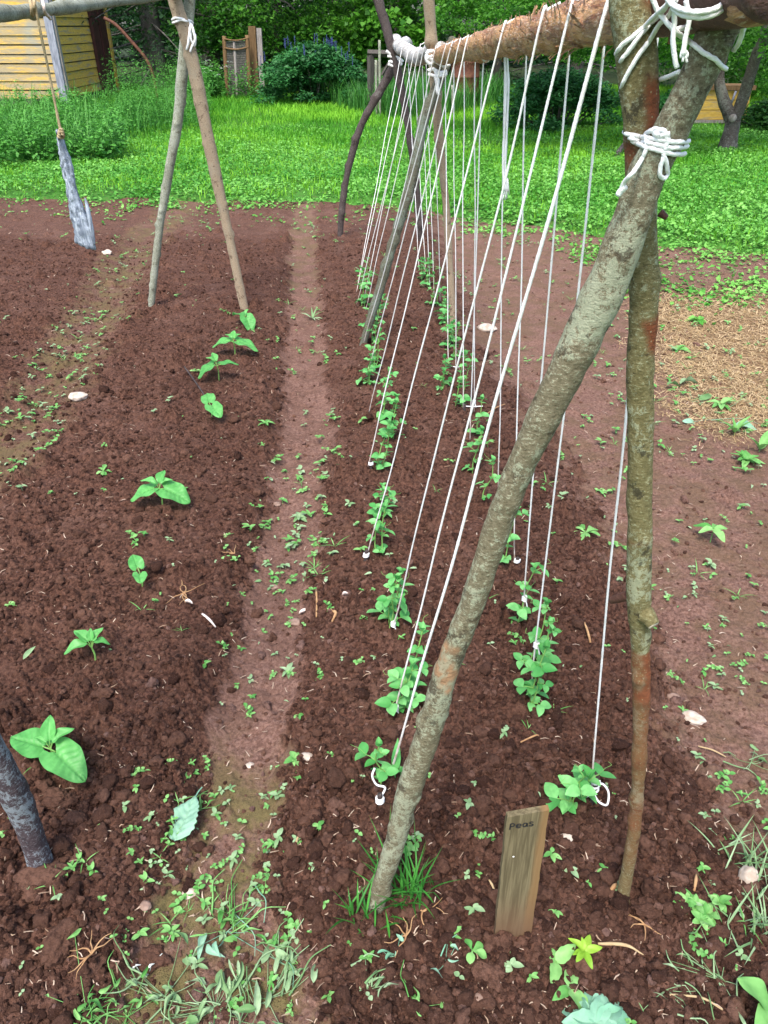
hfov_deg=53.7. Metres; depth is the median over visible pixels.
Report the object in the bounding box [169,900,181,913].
weed seedling
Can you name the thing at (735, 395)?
dry grass
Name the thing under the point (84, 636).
bean plant
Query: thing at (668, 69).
broadleaf tree
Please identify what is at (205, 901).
weed seedling
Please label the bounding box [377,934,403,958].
wilted weed
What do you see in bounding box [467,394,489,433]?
pea plant
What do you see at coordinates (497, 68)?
broadleaf tree
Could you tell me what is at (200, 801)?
wilted weed
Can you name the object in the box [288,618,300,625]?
stone
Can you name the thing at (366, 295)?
pea plant
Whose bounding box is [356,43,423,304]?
string
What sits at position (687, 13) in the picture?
rope binding
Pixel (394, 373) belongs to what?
pea plant
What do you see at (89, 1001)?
wilted weed
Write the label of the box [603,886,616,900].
earth clod
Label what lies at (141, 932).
weed seedling
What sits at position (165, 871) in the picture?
weed seedling
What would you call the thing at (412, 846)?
weed seedling
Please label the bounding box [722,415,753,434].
weed
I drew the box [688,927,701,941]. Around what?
weed seedling
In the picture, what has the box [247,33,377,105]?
flowering bush
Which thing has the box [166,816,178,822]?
weed seedling
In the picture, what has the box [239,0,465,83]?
broadleaf tree
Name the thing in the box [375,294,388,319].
pea plant
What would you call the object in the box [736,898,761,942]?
weed seedling
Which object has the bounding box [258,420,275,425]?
weed
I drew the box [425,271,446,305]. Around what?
pea plant
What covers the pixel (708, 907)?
chickweed
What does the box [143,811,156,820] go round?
weed seedling
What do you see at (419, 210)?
string
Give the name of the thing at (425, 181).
string
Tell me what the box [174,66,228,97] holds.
leafy bush
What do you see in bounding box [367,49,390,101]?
wooden frame
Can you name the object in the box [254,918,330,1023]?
wilted weed
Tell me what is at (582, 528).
weed
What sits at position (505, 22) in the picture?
string
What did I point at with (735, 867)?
earth clod
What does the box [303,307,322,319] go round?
weed
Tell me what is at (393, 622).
string
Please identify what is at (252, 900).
weed seedling
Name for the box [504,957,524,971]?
weed seedling
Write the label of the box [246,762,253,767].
stone
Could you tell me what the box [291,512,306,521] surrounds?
weed
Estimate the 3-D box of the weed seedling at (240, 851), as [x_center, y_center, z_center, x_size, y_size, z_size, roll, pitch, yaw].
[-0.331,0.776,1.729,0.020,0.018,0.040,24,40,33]
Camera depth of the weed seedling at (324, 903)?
1.58 m
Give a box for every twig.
[184,366,210,404]
[201,613,215,626]
[315,589,317,617]
[331,609,336,621]
[520,734,538,742]
[584,622,590,642]
[598,942,643,954]
[610,882,617,889]
[669,993,722,1009]
[693,873,697,891]
[698,745,725,756]
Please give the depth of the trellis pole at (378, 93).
6.28 m
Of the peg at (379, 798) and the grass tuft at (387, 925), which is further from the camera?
the peg at (379, 798)
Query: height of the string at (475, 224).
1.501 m
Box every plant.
[10,715,86,782]
[64,628,109,659]
[128,555,146,586]
[131,470,189,503]
[198,353,238,380]
[201,393,222,417]
[212,331,257,353]
[232,309,255,329]
[350,736,398,784]
[354,267,378,306]
[356,257,371,288]
[356,353,379,384]
[358,302,389,339]
[365,325,386,368]
[366,497,396,553]
[366,567,413,627]
[367,483,395,518]
[369,419,396,469]
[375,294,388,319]
[375,367,398,420]
[375,657,431,715]
[377,739,402,777]
[379,394,406,438]
[394,615,430,688]
[417,257,428,280]
[420,252,434,285]
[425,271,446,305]
[433,354,452,390]
[434,291,449,324]
[439,305,460,345]
[446,319,461,358]
[453,349,477,405]
[462,424,485,472]
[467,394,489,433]
[475,455,500,499]
[500,505,529,562]
[506,559,549,622]
[513,597,561,668]
[513,635,558,716]
[544,762,615,814]
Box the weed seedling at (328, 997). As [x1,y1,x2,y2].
[321,991,333,1002]
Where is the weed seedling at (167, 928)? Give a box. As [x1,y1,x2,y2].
[160,924,179,934]
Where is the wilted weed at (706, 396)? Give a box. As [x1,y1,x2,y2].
[667,376,751,407]
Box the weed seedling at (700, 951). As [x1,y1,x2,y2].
[689,941,713,958]
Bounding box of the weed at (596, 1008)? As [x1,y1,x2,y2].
[562,991,628,1023]
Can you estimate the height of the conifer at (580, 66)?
9.131 m
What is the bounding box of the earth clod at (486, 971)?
[471,959,504,992]
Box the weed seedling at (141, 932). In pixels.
[131,927,149,939]
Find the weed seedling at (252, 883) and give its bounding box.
[249,880,257,893]
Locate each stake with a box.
[375,60,377,114]
[378,40,380,114]
[451,85,452,114]
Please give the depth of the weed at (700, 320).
4.82 m
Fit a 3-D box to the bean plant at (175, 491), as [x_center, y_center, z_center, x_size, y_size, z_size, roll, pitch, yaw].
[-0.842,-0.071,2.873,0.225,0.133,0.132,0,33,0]
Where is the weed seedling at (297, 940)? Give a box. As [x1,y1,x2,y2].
[291,930,299,943]
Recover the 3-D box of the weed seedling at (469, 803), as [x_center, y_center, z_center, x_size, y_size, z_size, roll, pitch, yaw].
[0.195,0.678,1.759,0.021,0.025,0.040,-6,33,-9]
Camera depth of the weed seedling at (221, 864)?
1.70 m
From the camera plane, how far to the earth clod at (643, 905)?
1.55 m
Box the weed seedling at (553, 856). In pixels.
[543,847,561,862]
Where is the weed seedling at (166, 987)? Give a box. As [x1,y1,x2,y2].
[162,985,172,992]
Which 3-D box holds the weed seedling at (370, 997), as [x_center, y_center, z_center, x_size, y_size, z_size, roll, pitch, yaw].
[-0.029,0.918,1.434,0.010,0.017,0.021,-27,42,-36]
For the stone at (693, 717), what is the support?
on the soil
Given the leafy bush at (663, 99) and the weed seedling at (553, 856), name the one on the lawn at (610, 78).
the leafy bush at (663, 99)
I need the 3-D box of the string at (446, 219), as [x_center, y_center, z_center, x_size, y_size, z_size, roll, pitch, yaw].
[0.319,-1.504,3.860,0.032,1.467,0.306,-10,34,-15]
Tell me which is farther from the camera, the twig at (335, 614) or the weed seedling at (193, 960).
the twig at (335, 614)
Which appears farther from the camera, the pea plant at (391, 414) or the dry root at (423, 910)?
the pea plant at (391, 414)
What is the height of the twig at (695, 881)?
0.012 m
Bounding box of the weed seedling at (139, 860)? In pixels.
[134,857,143,863]
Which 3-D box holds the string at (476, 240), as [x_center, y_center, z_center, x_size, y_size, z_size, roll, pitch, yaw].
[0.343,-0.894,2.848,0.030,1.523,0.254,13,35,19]
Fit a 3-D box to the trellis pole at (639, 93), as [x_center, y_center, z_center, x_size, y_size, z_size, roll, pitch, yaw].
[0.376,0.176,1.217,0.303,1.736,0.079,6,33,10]
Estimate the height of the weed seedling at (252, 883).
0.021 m
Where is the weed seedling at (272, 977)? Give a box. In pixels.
[267,974,277,992]
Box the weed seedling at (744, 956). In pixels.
[735,946,750,960]
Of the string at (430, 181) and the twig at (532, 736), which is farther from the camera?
the string at (430, 181)
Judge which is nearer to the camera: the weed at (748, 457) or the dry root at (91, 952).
the dry root at (91, 952)
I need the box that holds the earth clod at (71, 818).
[61,809,87,826]
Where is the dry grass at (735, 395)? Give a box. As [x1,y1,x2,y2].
[619,285,767,451]
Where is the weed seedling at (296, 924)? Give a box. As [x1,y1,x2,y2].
[291,919,299,929]
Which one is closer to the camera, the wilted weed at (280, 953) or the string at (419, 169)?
the wilted weed at (280, 953)
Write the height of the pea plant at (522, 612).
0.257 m
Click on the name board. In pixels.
(524, 834)
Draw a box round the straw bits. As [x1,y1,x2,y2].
[0,212,767,1023]
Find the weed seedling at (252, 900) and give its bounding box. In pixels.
[247,897,261,906]
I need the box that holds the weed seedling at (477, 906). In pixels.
[464,903,484,914]
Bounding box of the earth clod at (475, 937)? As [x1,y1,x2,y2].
[466,930,481,946]
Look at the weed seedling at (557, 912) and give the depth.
1.56 m
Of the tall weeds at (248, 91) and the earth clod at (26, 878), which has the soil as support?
the earth clod at (26, 878)
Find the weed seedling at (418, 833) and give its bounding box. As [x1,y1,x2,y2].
[411,831,423,838]
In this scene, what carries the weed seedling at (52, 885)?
on the soil
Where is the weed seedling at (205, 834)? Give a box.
[202,831,208,838]
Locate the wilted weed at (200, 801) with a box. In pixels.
[197,790,219,810]
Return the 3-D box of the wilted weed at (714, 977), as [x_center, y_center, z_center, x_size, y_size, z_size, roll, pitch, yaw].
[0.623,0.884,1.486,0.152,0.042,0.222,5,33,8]
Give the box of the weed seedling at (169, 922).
[150,906,185,935]
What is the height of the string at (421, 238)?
1.512 m
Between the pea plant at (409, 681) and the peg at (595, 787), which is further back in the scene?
the pea plant at (409, 681)
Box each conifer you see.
[82,0,291,87]
[108,0,272,72]
[363,0,556,81]
[484,47,669,80]
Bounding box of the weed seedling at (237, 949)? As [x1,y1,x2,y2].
[233,946,239,956]
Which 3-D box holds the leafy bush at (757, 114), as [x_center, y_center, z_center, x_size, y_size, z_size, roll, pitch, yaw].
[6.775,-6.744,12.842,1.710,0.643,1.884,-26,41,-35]
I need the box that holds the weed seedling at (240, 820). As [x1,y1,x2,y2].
[237,818,246,823]
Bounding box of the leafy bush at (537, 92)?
[486,64,622,133]
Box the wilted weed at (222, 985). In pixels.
[141,948,279,1023]
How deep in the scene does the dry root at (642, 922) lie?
1.54 m
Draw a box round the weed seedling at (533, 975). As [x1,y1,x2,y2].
[527,972,538,981]
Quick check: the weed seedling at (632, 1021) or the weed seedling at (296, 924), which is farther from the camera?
the weed seedling at (296, 924)
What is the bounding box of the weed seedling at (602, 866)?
[597,863,607,871]
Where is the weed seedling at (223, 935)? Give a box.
[219,929,225,941]
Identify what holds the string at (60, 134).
hanging from the bean crossbar at (11, 13)
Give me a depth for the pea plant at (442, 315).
4.62 m
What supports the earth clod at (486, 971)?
on the soil
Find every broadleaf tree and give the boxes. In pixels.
[108,6,140,43]
[115,0,309,82]
[158,0,395,64]
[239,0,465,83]
[387,0,599,83]
[485,0,764,97]
[605,29,767,87]
[676,27,767,98]
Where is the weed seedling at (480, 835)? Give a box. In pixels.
[472,829,490,838]
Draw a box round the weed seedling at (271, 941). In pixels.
[266,933,277,946]
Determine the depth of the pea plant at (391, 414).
3.30 m
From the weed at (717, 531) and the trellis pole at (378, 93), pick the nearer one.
the weed at (717, 531)
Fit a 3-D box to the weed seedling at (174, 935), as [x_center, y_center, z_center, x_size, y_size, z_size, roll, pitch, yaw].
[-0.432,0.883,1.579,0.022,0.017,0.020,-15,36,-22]
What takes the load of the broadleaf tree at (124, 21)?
on the lawn at (610, 78)
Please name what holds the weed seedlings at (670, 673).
on the soil
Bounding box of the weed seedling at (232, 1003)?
[227,996,243,1011]
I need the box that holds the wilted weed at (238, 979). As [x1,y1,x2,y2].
[222,960,255,1023]
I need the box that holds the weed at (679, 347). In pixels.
[669,345,690,352]
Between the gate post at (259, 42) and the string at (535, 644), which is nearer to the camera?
the string at (535, 644)
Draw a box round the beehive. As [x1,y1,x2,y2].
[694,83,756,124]
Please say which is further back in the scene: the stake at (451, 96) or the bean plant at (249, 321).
the stake at (451, 96)
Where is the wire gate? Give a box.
[222,35,251,96]
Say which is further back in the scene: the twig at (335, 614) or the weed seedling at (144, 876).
the twig at (335, 614)
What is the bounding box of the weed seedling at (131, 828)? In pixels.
[123,825,141,832]
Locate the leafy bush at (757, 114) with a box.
[740,98,767,130]
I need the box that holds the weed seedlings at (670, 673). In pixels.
[0,207,767,809]
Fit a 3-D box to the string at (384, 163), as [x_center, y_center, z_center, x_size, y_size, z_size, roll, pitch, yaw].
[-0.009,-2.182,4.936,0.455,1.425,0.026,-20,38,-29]
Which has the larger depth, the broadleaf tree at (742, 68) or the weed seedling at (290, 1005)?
the broadleaf tree at (742, 68)
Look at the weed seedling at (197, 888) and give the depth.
1.66 m
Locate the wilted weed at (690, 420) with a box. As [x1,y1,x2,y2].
[682,418,757,429]
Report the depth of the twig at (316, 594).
2.44 m
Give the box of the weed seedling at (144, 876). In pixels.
[138,871,154,882]
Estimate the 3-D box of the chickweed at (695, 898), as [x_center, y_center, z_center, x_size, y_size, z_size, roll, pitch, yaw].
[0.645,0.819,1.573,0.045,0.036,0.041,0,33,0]
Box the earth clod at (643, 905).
[630,895,662,918]
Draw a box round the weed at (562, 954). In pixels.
[549,944,575,983]
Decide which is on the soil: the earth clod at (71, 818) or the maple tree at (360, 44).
the earth clod at (71, 818)
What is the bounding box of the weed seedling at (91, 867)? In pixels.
[87,862,97,875]
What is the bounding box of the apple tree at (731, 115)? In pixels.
[435,0,767,148]
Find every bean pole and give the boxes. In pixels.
[0,734,53,867]
[148,0,195,306]
[168,0,248,309]
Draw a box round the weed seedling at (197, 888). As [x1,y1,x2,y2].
[193,874,205,893]
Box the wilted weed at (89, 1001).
[44,928,130,1023]
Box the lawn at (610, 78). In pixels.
[0,31,767,253]
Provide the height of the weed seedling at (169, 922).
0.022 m
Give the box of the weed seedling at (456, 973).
[454,971,464,979]
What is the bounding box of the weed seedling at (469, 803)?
[463,798,473,808]
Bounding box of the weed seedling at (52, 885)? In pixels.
[33,864,58,894]
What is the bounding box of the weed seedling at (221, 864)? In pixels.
[210,858,228,868]
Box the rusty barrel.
[450,61,479,105]
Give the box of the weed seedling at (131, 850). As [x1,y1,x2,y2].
[126,848,134,855]
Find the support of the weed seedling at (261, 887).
on the soil
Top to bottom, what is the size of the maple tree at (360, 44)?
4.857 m
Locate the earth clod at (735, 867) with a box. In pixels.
[728,861,740,875]
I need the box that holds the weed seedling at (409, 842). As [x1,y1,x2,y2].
[400,834,411,864]
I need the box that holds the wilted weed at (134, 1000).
[77,950,158,1023]
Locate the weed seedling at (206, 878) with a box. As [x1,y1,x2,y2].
[204,873,210,882]
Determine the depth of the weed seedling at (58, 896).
1.56 m
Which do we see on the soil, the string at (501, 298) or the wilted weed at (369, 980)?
the wilted weed at (369, 980)
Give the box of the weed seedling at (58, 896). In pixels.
[51,893,62,899]
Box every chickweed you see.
[673,892,696,907]
[685,888,693,908]
[688,894,705,912]
[691,909,714,930]
[703,901,719,919]
[708,893,731,912]
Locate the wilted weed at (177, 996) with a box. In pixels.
[104,925,206,1017]
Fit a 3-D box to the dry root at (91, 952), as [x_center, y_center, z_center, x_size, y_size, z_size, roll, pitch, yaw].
[-0.586,0.860,1.491,0.054,0.014,0.098,18,37,25]
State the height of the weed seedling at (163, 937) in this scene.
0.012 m
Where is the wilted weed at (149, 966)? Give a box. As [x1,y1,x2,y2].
[132,954,161,974]
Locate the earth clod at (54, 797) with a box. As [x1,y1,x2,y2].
[41,787,80,810]
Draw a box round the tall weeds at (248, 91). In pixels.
[154,54,276,97]
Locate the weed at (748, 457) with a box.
[731,450,764,467]
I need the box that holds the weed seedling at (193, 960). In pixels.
[188,956,207,968]
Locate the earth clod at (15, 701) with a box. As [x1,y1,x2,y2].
[0,697,23,708]
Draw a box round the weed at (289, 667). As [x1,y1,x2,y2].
[280,662,294,678]
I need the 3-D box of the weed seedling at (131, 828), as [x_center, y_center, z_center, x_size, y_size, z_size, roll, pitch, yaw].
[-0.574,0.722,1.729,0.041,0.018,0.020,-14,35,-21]
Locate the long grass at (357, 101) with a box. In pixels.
[321,67,517,117]
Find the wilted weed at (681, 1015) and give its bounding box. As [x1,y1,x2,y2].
[639,981,707,1023]
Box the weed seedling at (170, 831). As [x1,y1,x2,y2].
[168,825,180,836]
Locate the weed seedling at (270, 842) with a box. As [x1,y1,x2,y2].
[262,839,277,852]
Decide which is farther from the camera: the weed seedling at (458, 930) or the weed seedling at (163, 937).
the weed seedling at (163, 937)
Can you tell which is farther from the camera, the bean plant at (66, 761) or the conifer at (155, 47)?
the conifer at (155, 47)
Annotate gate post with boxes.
[248,26,259,94]
[256,28,264,85]
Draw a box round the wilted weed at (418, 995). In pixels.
[400,961,442,1016]
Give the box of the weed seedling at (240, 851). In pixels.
[235,843,244,857]
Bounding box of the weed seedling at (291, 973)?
[288,964,299,976]
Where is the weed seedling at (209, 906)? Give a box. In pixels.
[196,895,225,916]
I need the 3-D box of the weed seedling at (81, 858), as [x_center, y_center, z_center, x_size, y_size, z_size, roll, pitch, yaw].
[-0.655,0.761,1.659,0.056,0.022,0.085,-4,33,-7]
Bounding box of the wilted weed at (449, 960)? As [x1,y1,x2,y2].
[431,934,458,976]
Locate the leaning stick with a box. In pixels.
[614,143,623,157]
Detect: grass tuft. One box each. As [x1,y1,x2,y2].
[326,864,376,933]
[351,808,461,921]
[354,901,407,938]
[691,815,767,898]
[697,873,767,963]
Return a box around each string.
[36,6,64,138]
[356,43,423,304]
[356,48,412,291]
[358,44,407,280]
[364,41,451,341]
[365,45,424,310]
[365,48,418,292]
[368,19,512,549]
[368,35,469,466]
[369,36,467,411]
[370,39,457,364]
[391,2,560,628]
[392,0,608,764]
[394,45,440,227]
[396,0,578,712]
[402,39,418,264]
[408,43,424,254]
[422,66,429,282]
[426,64,433,288]
[435,148,439,292]
[445,77,448,363]
[453,71,455,367]
[462,62,464,403]
[469,63,483,439]
[472,62,475,410]
[498,75,504,483]
[502,57,509,200]
[513,55,526,558]
[522,51,570,607]
[531,46,604,678]
[592,37,658,768]
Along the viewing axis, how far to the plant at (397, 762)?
1.83 m
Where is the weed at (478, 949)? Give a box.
[464,939,486,963]
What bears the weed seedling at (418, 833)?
on the soil
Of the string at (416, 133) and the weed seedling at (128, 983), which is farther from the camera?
the string at (416, 133)
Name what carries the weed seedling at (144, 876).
on the soil
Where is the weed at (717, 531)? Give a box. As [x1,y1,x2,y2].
[693,523,726,542]
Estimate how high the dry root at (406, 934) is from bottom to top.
0.015 m
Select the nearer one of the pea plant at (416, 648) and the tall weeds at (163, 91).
the pea plant at (416, 648)
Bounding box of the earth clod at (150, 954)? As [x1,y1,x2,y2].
[138,944,172,973]
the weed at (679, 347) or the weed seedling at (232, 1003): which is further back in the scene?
the weed at (679, 347)
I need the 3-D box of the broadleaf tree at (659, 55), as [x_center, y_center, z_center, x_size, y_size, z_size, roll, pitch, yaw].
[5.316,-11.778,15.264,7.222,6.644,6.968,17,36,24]
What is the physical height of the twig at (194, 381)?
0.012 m
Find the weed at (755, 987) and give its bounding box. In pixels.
[737,977,767,1023]
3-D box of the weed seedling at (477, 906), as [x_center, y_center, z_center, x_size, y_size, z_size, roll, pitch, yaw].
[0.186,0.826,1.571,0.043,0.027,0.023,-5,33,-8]
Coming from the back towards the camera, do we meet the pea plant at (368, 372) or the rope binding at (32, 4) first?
the pea plant at (368, 372)
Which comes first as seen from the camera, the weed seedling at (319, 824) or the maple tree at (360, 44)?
the weed seedling at (319, 824)
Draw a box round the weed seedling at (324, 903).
[323,899,328,908]
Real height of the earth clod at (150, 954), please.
0.041 m
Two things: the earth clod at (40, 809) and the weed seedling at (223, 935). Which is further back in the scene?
the earth clod at (40, 809)
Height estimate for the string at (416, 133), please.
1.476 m
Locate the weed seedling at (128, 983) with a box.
[125,978,136,985]
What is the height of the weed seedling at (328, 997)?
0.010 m
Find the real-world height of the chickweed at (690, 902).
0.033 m
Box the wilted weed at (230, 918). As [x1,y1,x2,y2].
[189,859,271,941]
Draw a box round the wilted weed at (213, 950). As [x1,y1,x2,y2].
[197,885,293,992]
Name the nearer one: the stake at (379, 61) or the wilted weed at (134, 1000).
the wilted weed at (134, 1000)
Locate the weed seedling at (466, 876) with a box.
[464,869,469,879]
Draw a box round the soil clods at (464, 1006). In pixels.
[0,320,767,1023]
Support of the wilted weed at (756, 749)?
on the soil
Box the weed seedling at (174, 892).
[171,890,180,895]
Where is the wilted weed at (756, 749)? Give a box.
[723,744,767,780]
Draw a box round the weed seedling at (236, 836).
[232,834,243,839]
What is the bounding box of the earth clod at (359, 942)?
[351,934,371,950]
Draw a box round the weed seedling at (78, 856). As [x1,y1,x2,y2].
[76,852,84,862]
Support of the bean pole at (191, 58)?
on the soil
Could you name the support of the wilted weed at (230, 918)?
on the soil
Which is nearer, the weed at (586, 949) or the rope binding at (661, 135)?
the rope binding at (661, 135)
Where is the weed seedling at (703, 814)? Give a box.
[698,811,710,818]
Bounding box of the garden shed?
[0,0,119,106]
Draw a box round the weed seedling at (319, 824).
[312,820,323,830]
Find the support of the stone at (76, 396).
on the soil
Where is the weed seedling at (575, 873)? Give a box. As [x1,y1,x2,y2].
[564,867,578,877]
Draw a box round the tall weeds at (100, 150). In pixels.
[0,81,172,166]
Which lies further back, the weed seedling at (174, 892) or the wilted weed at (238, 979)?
the weed seedling at (174, 892)
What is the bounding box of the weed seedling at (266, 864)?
[263,861,270,867]
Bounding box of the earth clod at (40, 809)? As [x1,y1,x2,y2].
[36,805,43,819]
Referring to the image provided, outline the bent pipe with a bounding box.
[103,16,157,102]
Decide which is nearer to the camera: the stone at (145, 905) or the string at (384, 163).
the stone at (145, 905)
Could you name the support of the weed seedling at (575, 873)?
on the soil
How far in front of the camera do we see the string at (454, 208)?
3.56 m
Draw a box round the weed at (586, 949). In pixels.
[568,935,601,969]
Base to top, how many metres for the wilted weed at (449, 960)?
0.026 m
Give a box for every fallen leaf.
[23,646,34,658]
[169,787,202,840]
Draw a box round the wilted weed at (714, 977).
[664,913,745,1023]
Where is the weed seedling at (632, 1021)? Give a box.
[625,1018,636,1023]
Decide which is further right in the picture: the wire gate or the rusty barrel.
the rusty barrel
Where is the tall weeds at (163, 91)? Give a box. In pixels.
[98,48,215,132]
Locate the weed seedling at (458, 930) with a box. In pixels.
[450,926,460,941]
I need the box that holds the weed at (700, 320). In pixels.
[685,315,707,324]
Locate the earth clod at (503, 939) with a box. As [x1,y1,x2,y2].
[493,930,511,948]
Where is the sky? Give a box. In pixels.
[109,0,505,30]
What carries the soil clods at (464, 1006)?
on the soil
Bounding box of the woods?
[107,0,751,68]
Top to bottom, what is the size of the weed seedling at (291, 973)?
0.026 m
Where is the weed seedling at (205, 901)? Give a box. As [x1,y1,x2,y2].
[200,897,211,909]
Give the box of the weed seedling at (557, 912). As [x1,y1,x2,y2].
[549,909,562,917]
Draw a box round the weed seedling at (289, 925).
[280,911,293,943]
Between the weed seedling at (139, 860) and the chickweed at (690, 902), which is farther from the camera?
the weed seedling at (139, 860)
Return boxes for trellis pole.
[337,55,401,236]
[359,36,455,345]
[368,29,739,913]
[373,0,422,240]
[423,0,456,327]
[608,0,668,904]
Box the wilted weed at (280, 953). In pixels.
[256,919,303,973]
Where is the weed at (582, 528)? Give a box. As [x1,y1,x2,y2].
[574,524,599,539]
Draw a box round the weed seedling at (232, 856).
[228,850,237,869]
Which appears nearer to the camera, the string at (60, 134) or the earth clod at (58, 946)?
the earth clod at (58, 946)
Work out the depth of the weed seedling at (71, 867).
1.64 m
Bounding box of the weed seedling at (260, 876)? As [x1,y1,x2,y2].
[251,872,269,879]
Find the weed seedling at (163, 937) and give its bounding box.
[156,935,168,942]
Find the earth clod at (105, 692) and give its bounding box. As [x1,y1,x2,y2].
[90,686,112,699]
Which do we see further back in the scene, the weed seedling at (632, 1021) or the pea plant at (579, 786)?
the pea plant at (579, 786)
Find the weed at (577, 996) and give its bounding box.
[552,970,587,1009]
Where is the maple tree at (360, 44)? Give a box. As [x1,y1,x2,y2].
[312,0,457,79]
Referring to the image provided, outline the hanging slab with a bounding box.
[55,129,96,249]
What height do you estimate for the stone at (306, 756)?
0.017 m
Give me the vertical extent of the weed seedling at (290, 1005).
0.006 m
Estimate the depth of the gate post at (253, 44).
18.60 m
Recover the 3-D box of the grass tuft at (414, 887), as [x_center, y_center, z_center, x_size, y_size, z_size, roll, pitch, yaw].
[0.043,0.738,1.554,0.232,0.158,0.232,0,33,0]
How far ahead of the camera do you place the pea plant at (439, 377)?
3.76 m
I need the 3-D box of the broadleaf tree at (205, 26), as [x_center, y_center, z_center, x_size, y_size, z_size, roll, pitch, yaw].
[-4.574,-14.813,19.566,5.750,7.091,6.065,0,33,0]
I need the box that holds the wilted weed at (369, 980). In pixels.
[351,953,394,995]
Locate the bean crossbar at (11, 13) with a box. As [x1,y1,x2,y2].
[0,0,159,22]
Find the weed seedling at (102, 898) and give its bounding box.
[98,895,106,900]
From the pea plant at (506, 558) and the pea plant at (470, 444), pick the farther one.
the pea plant at (470, 444)
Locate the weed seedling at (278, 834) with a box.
[273,828,282,847]
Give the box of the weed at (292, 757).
[284,751,298,765]
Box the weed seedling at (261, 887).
[258,867,269,893]
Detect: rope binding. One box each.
[28,0,35,16]
[41,0,51,19]
[171,17,196,51]
[386,50,403,66]
[424,49,450,94]
[614,0,745,91]
[615,126,690,196]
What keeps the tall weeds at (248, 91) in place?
on the lawn at (610, 78)
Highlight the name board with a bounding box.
[494,805,548,936]
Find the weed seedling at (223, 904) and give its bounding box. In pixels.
[217,901,228,912]
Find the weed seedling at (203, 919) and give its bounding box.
[195,913,212,924]
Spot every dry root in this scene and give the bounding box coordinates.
[67,931,112,976]
[167,580,204,604]
[385,915,414,956]
[420,898,443,931]
[628,914,660,940]
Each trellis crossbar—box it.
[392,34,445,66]
[429,0,767,65]
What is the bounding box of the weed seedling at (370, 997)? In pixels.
[366,991,372,1000]
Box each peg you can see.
[363,549,369,560]
[368,460,373,468]
[371,768,385,805]
[463,404,482,410]
[513,556,520,563]
[586,771,609,805]
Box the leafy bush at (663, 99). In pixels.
[659,89,671,109]
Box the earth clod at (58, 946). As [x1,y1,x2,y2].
[39,917,78,967]
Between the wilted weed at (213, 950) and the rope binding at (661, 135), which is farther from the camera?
the wilted weed at (213, 950)
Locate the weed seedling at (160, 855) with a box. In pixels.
[148,844,168,863]
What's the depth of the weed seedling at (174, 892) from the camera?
1.65 m
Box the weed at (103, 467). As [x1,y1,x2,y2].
[96,464,111,475]
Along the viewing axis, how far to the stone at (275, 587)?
2.56 m
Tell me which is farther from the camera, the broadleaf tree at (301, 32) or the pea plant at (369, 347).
the broadleaf tree at (301, 32)
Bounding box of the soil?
[0,196,767,1023]
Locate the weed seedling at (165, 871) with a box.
[162,869,174,878]
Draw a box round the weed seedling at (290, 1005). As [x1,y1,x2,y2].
[285,999,293,1016]
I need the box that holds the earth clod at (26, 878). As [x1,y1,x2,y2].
[13,860,71,902]
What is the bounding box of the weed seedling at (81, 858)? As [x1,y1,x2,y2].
[74,846,95,872]
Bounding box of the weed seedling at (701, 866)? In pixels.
[698,861,710,871]
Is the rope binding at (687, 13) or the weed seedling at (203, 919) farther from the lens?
the weed seedling at (203, 919)
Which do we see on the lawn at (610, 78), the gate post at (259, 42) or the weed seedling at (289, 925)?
the gate post at (259, 42)
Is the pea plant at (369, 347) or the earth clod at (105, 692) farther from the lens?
the pea plant at (369, 347)
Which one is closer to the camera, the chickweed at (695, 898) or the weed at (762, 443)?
the chickweed at (695, 898)
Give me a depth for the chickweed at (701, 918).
1.55 m
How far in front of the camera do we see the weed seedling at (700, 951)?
1.50 m
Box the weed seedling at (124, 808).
[122,801,129,812]
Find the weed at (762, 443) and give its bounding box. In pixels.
[747,431,767,451]
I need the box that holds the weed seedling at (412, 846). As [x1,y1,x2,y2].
[403,835,421,855]
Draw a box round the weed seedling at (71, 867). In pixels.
[63,861,77,870]
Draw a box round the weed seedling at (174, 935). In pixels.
[170,930,179,941]
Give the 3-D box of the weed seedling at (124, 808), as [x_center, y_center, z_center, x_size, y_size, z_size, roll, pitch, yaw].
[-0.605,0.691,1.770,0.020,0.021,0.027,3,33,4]
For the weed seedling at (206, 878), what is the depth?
1.68 m
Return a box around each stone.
[68,392,87,401]
[102,249,111,254]
[139,900,151,910]
[182,888,195,899]
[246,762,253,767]
[269,584,277,589]
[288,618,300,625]
[302,752,311,760]
[475,992,482,1000]
[477,323,496,331]
[561,833,572,840]
[667,693,679,698]
[682,710,706,724]
[738,865,758,883]
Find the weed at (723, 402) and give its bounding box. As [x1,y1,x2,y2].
[706,397,733,410]
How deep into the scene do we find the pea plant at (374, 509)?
2.78 m
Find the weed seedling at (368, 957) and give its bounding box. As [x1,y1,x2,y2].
[359,949,373,962]

